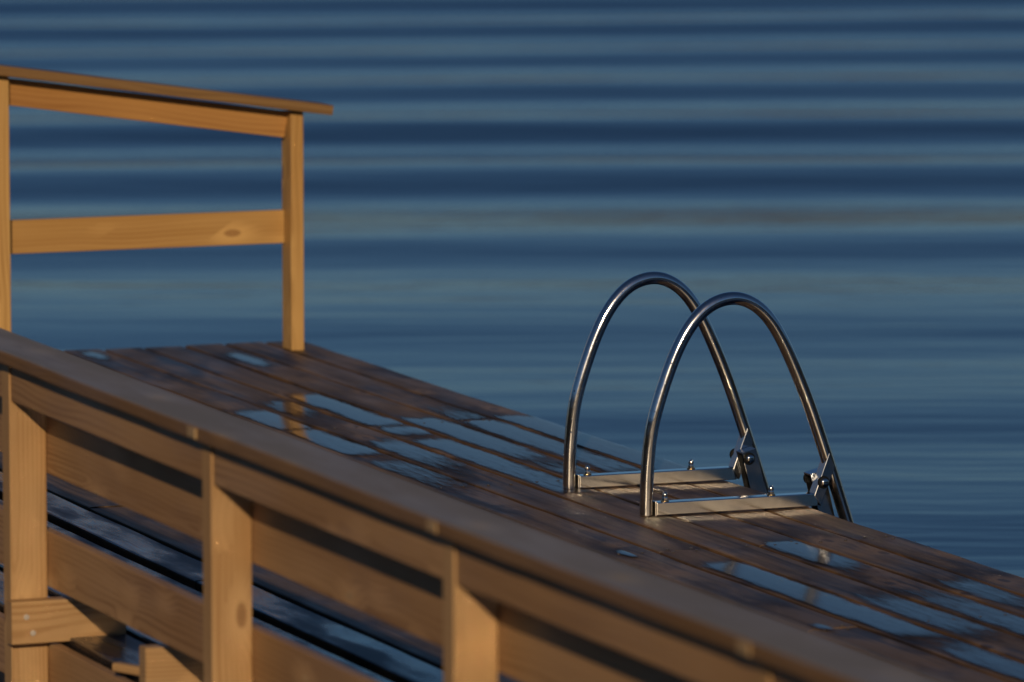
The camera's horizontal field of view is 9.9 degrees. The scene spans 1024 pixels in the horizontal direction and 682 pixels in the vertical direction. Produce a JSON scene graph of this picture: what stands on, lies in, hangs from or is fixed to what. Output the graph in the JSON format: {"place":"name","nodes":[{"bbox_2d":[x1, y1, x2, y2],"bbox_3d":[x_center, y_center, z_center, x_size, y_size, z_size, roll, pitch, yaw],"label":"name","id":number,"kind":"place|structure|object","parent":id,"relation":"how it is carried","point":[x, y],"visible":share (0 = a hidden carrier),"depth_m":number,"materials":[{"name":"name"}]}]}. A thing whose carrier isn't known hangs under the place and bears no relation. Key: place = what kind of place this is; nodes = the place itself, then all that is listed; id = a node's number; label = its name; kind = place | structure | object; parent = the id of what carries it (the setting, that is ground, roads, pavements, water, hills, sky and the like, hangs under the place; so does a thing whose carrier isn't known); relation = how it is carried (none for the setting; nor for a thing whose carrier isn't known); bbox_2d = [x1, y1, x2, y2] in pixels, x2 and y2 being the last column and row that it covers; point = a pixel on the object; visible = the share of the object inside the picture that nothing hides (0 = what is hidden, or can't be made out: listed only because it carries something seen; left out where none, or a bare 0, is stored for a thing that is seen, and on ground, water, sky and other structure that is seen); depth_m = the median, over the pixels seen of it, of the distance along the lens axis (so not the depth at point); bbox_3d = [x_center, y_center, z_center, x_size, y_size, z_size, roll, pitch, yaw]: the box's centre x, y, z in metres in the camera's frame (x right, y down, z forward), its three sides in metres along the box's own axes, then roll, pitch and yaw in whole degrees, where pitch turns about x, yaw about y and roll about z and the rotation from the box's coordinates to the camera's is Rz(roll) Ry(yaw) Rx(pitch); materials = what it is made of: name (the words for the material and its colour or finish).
{"place":"outdoors","nodes":[
{"label":"outdoors","id":0,"kind":"place"},
{"bbox_2d":[0,0,1023,577],"bbox_3d":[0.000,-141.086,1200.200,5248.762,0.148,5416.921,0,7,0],"label":"water","id":1,"kind":"structure","parent":0,"point":[504,200],"depth_m":32.83,"materials":[{"name":"blue liquid"}]},
{"bbox_2d":[0,341,1023,681],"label":"wooden jetty","id":2,"kind":"object","parent":1,"relation":"in","point":[928,611],"visible":0.51,"depth_m":16.78,"materials":[{"name":"brown wood"}]},
{"bbox_2d":[6,596,125,644],"bbox_3d":[-1.135,0.708,15.075,0.304,0.110,0.050,-3,7,-22],"label":"timber bearer","id":3,"kind":"object","parent":2,"relation":"on","point":[47,620],"visible":0.94,"depth_m":15.04,"materials":[{"name":"brown wood"}]},
{"bbox_2d":[87,352,102,356],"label":"puddle","id":4,"kind":"object","parent":2,"relation":"on","point":[95,354],"visible":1,"depth_m":20.91,"materials":[{"name":"blue liquid"}]},
{"bbox_2d":[112,662,138,675],"bbox_3d":[-0.938,0.806,14.532,0.092,0.024,0.030,6,9,39],"label":"timber offcut","id":5,"kind":"object","parent":2,"relation":"on","point":[126,668],"visible":0.77,"depth_m":14.52,"materials":[{"name":"brown wood"}]},
{"bbox_2d":[0,64,333,350],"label":"railing","id":6,"kind":"object","parent":2,"relation":"on","point":[284,225],"visible":0.99,"depth_m":20.84,"materials":[{"name":"brown wood"}]},
{"bbox_2d":[139,644,203,681],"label":"timber bearer","id":7,"kind":"object","parent":2,"relation":"on","point":[162,663],"visible":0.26,"depth_m":14.34,"materials":[{"name":"brown wood"}]},
{"bbox_2d":[233,354,262,363],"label":"puddle","id":8,"kind":"object","parent":2,"relation":"on","point":[247,358],"visible":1,"depth_m":20.80,"materials":[{"name":"blue liquid"}]},
{"bbox_2d":[306,396,416,428],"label":"puddle","id":9,"kind":"object","parent":2,"relation":"on","point":[327,399],"visible":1,"depth_m":19.60,"materials":[{"name":"blue liquid"}]},
{"bbox_2d":[0,328,943,681],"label":"railing","id":10,"kind":"object","parent":2,"relation":"attached to","point":[476,594],"visible":1,"depth_m":13.12,"materials":[{"name":"brown wood"}]},
{"bbox_2d":[519,416,578,431],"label":"puddle","id":11,"kind":"object","parent":2,"relation":"on","point":[545,421],"visible":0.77,"depth_m":19.15,"materials":[{"name":"blue liquid"}]},
{"bbox_2d":[563,271,853,522],"bbox_3d":[0.689,0.742,17.574,0.918,1.863,0.653,-3,7,-22],"label":"bathing ladder","id":12,"kind":"object","parent":2,"relation":"attached to","point":[746,462],"visible":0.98,"depth_m":17.33,"materials":[{"name":"metal"}]}
]}

